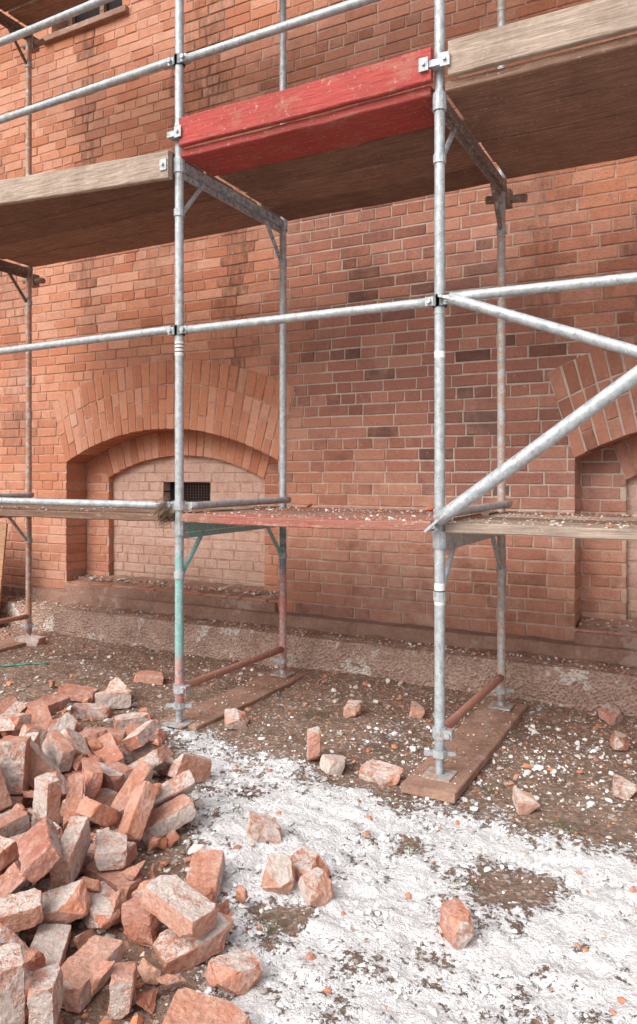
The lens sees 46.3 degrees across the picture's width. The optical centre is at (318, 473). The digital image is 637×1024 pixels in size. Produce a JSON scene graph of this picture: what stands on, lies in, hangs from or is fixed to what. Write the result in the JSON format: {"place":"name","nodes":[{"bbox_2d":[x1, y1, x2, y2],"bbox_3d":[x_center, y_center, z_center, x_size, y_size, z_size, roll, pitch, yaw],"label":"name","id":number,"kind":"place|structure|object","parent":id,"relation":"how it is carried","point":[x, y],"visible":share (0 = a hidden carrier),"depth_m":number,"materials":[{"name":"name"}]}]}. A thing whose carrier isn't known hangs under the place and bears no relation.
{"place":"outdoors","nodes":[
{"label":"outdoors","id":0,"kind":"place"},
{"bbox_2d":[68,4,106,25],"bbox_3d":[-2.001,-4.785,6.919,0.870,1.430,0.040,0,0,28],"label":"window frame","id":1,"kind":"object","parent":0,"point":[103,9],"depth_m":6.92,"materials":[{"name":"brown wood"}]},
{"bbox_2d":[75,0,121,23],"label":"window glass","id":2,"kind":"object","parent":1,"relation":"in","point":[96,11],"depth_m":7.01,"materials":[{"name":"grey glass"}]},
{"bbox_2d":[0,625,636,1023],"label":"ground","id":3,"kind":"structure","parent":0,"point":[536,907],"depth_m":2.76,"materials":[{"name":"soil"}]},
{"bbox_2d":[0,523,7,603],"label":"plywood sheet","id":4,"kind":"object","parent":3,"relation":"on","point":[3,531],"visible":1,"depth_m":6.68,"materials":[{"name":"brown wood"}]},
{"bbox_2d":[0,662,47,666],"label":"garden hose","id":5,"kind":"object","parent":3,"relation":"on","point":[22,664],"visible":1,"depth_m":5.43,"materials":[{"name":"green rubber"}]},
{"bbox_2d":[14,635,45,645],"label":"brick","id":6,"kind":"object","parent":3,"relation":"on","point":[32,640],"visible":0.92,"depth_m":6.11,"materials":[{"name":"brick"}]},
{"bbox_2d":[51,713,58,719],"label":"brick","id":7,"kind":"object","parent":3,"relation":"on","point":[55,716],"visible":0.08,"depth_m":4.13,"materials":[{"name":"red brick"}]},
{"bbox_2d":[57,683,98,702],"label":"brick","id":8,"kind":"object","parent":3,"relation":"on","point":[74,692],"visible":0.75,"depth_m":4.58,"materials":[{"name":"red brick"}]},
{"bbox_2d":[70,703,112,720],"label":"brick","id":9,"kind":"object","parent":3,"relation":"on","point":[96,711],"visible":0.93,"depth_m":4.28,"materials":[{"name":"red brick"}]},
{"bbox_2d":[105,677,128,690],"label":"brick","id":10,"kind":"object","parent":3,"relation":"on","point":[117,683],"visible":0.4,"depth_m":4.63,"materials":[{"name":"brick"}]},
{"bbox_2d":[0,680,261,1023],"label":"brick rubble pile","id":11,"kind":"object","parent":3,"relation":"on","point":[100,782],"visible":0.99,"depth_m":2.34,"materials":[{"name":"brick"}]},
{"bbox_2d":[83,727,125,745],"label":"brick","id":12,"kind":"object","parent":11,"relation":"on","point":[118,733],"visible":0.32,"depth_m":3.87,"materials":[{"name":"brick"}]},
{"bbox_2d":[118,741,160,760],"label":"brick","id":13,"kind":"object","parent":11,"relation":"on","point":[140,752],"visible":0.4,"depth_m":3.62,"materials":[{"name":"brick"}]},
{"bbox_2d":[153,757,173,776],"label":"brick","id":14,"kind":"object","parent":11,"relation":"on","point":[163,768],"visible":0.4,"depth_m":3.40,"materials":[{"name":"brick"}]},
{"bbox_2d":[123,724,167,743],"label":"brick","id":15,"kind":"object","parent":3,"relation":"on","point":[161,735],"visible":0.41,"depth_m":3.91,"materials":[{"name":"brick"}]},
{"bbox_2d":[134,670,163,684],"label":"brick","id":16,"kind":"object","parent":3,"relation":"on","point":[153,677],"visible":0.94,"depth_m":5.05,"materials":[{"name":"brick"}]},
{"bbox_2d":[141,794,196,844],"bbox_3d":[-0.593,1.339,2.886,0.230,0.072,0.113,-20,9,-26],"label":"brick","id":17,"kind":"object","parent":3,"relation":"on","point":[176,813],"visible":0.77,"depth_m":2.86,"materials":[{"name":"brick"}]},
{"bbox_2d":[167,753,211,782],"bbox_3d":[-0.566,1.331,3.364,0.210,0.117,0.073,32,-21,-37],"label":"brick","id":18,"kind":"object","parent":3,"relation":"on","point":[199,767],"visible":0.73,"depth_m":3.33,"materials":[{"name":"brick"}]},
{"bbox_2d":[153,911,233,973],"bbox_3d":[-0.356,1.359,2.169,0.230,0.071,0.113,-14,17,-29],"label":"brick","id":19,"kind":"object","parent":3,"relation":"on","point":[175,953],"visible":0.76,"depth_m":2.12,"materials":[{"name":"brick"}]},
{"bbox_2d":[185,849,225,902],"bbox_3d":[-0.383,1.365,2.492,0.113,0.070,0.229,0,14,3],"label":"brick","id":20,"kind":"object","parent":3,"relation":"on","point":[204,875],"visible":0.72,"depth_m":2.49,"materials":[{"name":"brick"}]},
{"bbox_2d":[163,987,251,1023],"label":"brick","id":21,"kind":"object","parent":3,"relation":"on","point":[189,1006],"visible":1,"depth_m":1.85,"materials":[{"name":"red brick"}]},
{"bbox_2d":[224,708,248,728],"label":"brick","id":22,"kind":"object","parent":3,"relation":"on","point":[234,718],"visible":1,"depth_m":4.09,"materials":[{"name":"brick"}]},
{"bbox_2d":[246,811,281,843],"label":"brick","id":23,"kind":"object","parent":3,"relation":"on","point":[262,827],"visible":1,"depth_m":2.81,"materials":[{"name":"brick"}]},
{"bbox_2d":[261,852,295,893],"bbox_3d":[-0.129,1.347,2.504,0.111,0.072,0.114,16,37,1],"label":"brick","id":24,"kind":"object","parent":3,"relation":"on","point":[279,875],"visible":0.99,"depth_m":2.47,"materials":[{"name":"brick"}]},
{"bbox_2d":[291,845,330,880],"bbox_3d":[-0.036,1.375,2.595,0.115,0.073,0.138,-13,9,-41],"label":"brick","id":25,"kind":"object","parent":3,"relation":"on","point":[305,858],"visible":0.48,"depth_m":2.59,"materials":[{"name":"brick"}]},
{"bbox_2d":[307,726,320,760],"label":"brick","id":26,"kind":"object","parent":3,"relation":"on","point":[313,743],"visible":0.97,"depth_m":3.59,"materials":[{"name":"brick"}]},
{"bbox_2d":[298,867,333,906],"bbox_3d":[0.003,1.369,2.458,0.113,0.071,0.115,5,13,-23],"label":"brick","id":27,"kind":"object","parent":3,"relation":"on","point":[315,887],"visible":0.97,"depth_m":2.43,"materials":[{"name":"brick"}]},
{"bbox_2d":[0,0,636,802],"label":"scaffolding","id":28,"kind":"object","parent":3,"relation":"on","point":[570,108],"visible":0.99,"depth_m":4.00,"materials":[{"name":"metal"}]},
{"bbox_2d":[151,497,180,530],"bbox_3d":[-0.855,0.226,4.089,0.165,0.221,0.165,0,0,-38],"label":"straw tuft","id":29,"kind":"object","parent":28,"relation":"attached to","point":[164,512],"visible":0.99,"depth_m":4.08,"materials":[{"name":"beige plant"}]},
{"bbox_2d":[0,599,636,716],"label":"stone plinth","id":30,"kind":"structure","parent":3,"relation":"on","point":[577,687],"depth_m":5.12,"materials":[{"name":"stone"}]},
{"bbox_2d":[2,596,636,669],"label":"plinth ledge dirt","id":31,"kind":"structure","parent":30,"relation":"on","point":[543,657],"depth_m":5.24,"materials":[{"name":"soil"}]},
{"bbox_2d":[320,754,344,775],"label":"brick","id":32,"kind":"object","parent":3,"relation":"on","point":[331,764],"visible":1,"depth_m":3.50,"materials":[{"name":"brick"}]},
{"bbox_2d":[343,700,362,718],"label":"brick","id":33,"kind":"object","parent":3,"relation":"on","point":[352,708],"visible":1,"depth_m":4.27,"materials":[{"name":"brick"}]},
{"bbox_2d":[358,759,403,785],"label":"brick","id":34,"kind":"object","parent":3,"relation":"on","point":[379,772],"visible":1,"depth_m":3.42,"materials":[{"name":"brick"}]},
{"bbox_2d":[409,701,424,718],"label":"brick","id":35,"kind":"object","parent":3,"relation":"on","point":[417,710],"visible":1,"depth_m":4.30,"materials":[{"name":"brick"}]},
{"bbox_2d":[440,898,473,949],"bbox_3d":[0.420,1.375,2.257,0.072,0.114,0.112,0,4,-12],"label":"brick","id":36,"kind":"object","parent":3,"relation":"on","point":[456,926],"visible":0.99,"depth_m":2.22,"materials":[{"name":"brick"}]},
{"bbox_2d":[512,785,540,814],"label":"brick","id":37,"kind":"object","parent":3,"relation":"on","point":[525,803],"visible":1,"depth_m":3.11,"materials":[{"name":"brick"}]},
{"bbox_2d":[598,703,623,725],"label":"brick","id":38,"kind":"object","parent":3,"relation":"on","point":[609,714],"visible":1,"depth_m":4.19,"materials":[{"name":"red brick"}]},
{"bbox_2d":[610,731,628,750],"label":"brick","id":39,"kind":"object","parent":3,"relation":"on","point":[619,741],"visible":1,"depth_m":3.78,"materials":[{"name":"brick"}]},
{"bbox_2d":[612,774,636,799],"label":"brick","id":40,"kind":"object","parent":3,"relation":"on","point":[624,788],"visible":1,"depth_m":3.22,"materials":[{"name":"brick"}]},
{"bbox_3d":[0.295,-2.150,6.412,14.500,7.100,0.600,0,0,28],"label":"wall","id":41,"kind":"object","parent":3,"relation":"on","visible":0},
{"bbox_2d":[0,0,636,639],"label":"brickwork","id":42,"kind":"object","parent":41,"relation":"attached to","point":[464,456],"visible":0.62,"depth_m":5.61,"materials":[{"name":"brick"}]},
{"bbox_2d":[52,20,67,30],"bbox_3d":[-2.033,-4.785,6.860,0.870,1.430,0.295,0,0,28],"label":"window reveal","id":43,"kind":"object","parent":42,"relation":"attached to","point":[61,25],"depth_m":7.04,"materials":[{"name":"brown brick"}]},
{"bbox_2d":[41,5,128,44],"bbox_3d":[-2.069,-4.037,6.791,1.030,0.055,0.250,0,0,28],"label":"window sill","id":44,"kind":"structure","parent":42,"relation":"attached to","point":[99,19],"depth_m":6.66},
{"bbox_2d":[64,583,277,611],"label":"niche sill","id":45,"kind":"structure","parent":42,"relation":"attached to","point":[227,602],"depth_m":6.24,"materials":[{"name":"brown stone"}]},
{"bbox_2d":[72,574,277,599],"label":"sill dirt","id":46,"kind":"structure","parent":45,"relation":"on","point":[206,585],"depth_m":6.39,"materials":[{"name":"soil"},{"name":"brick and mortar debris"}]},
{"bbox_2d":[170,482,210,501],"bbox_3d":[-1.117,0.160,6.676,0.540,0.200,0.020,0,0,28],"label":"vent recess","id":47,"kind":"object","parent":42,"relation":"attached to","point":[205,490],"visible":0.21,"depth_m":6.66,"materials":[{"name":"black metal"}]},
{"bbox_2d":[184,482,210,501],"bbox_3d":[-1.082,0.163,6.558,0.352,0.171,0.035,0,0,28],"label":"vent grating","id":48,"kind":"object","parent":42,"relation":"on","point":[198,494],"visible":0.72,"depth_m":6.56,"materials":[{"name":"metal"}]},
{"bbox_2d":[0,0,636,640],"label":"mortar joints","id":49,"kind":"object","parent":42,"relation":"attached to","point":[74,574],"visible":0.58,"depth_m":5.55,"materials":[{"name":"beige concrete"}]},
{"bbox_2d":[575,631,636,648],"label":"niche sill","id":50,"kind":"structure","parent":42,"relation":"attached to","point":[607,639],"depth_m":4.62,"materials":[{"name":"brown stone"}]},
{"bbox_2d":[578,617,636,632],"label":"sill dirt","id":51,"kind":"structure","parent":50,"relation":"on","point":[602,627],"depth_m":4.77,"materials":[{"name":"soil"}]},
{"bbox_2d":[1,583,636,665],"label":"base course","id":52,"kind":"object","parent":41,"relation":"attached to","point":[487,640],"visible":0.53,"depth_m":5.38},
{"bbox_2d":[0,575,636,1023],"bbox_3d":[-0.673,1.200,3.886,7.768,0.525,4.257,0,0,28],"label":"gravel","id":53,"kind":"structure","parent":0,"point":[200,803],"depth_m":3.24,"materials":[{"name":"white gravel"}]},
{"bbox_2d":[108,664,583,939],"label":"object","id":54,"kind":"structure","parent":0,"point":[492,791],"depth_m":2.95,"materials":[{"name":"red brick"}]}
]}

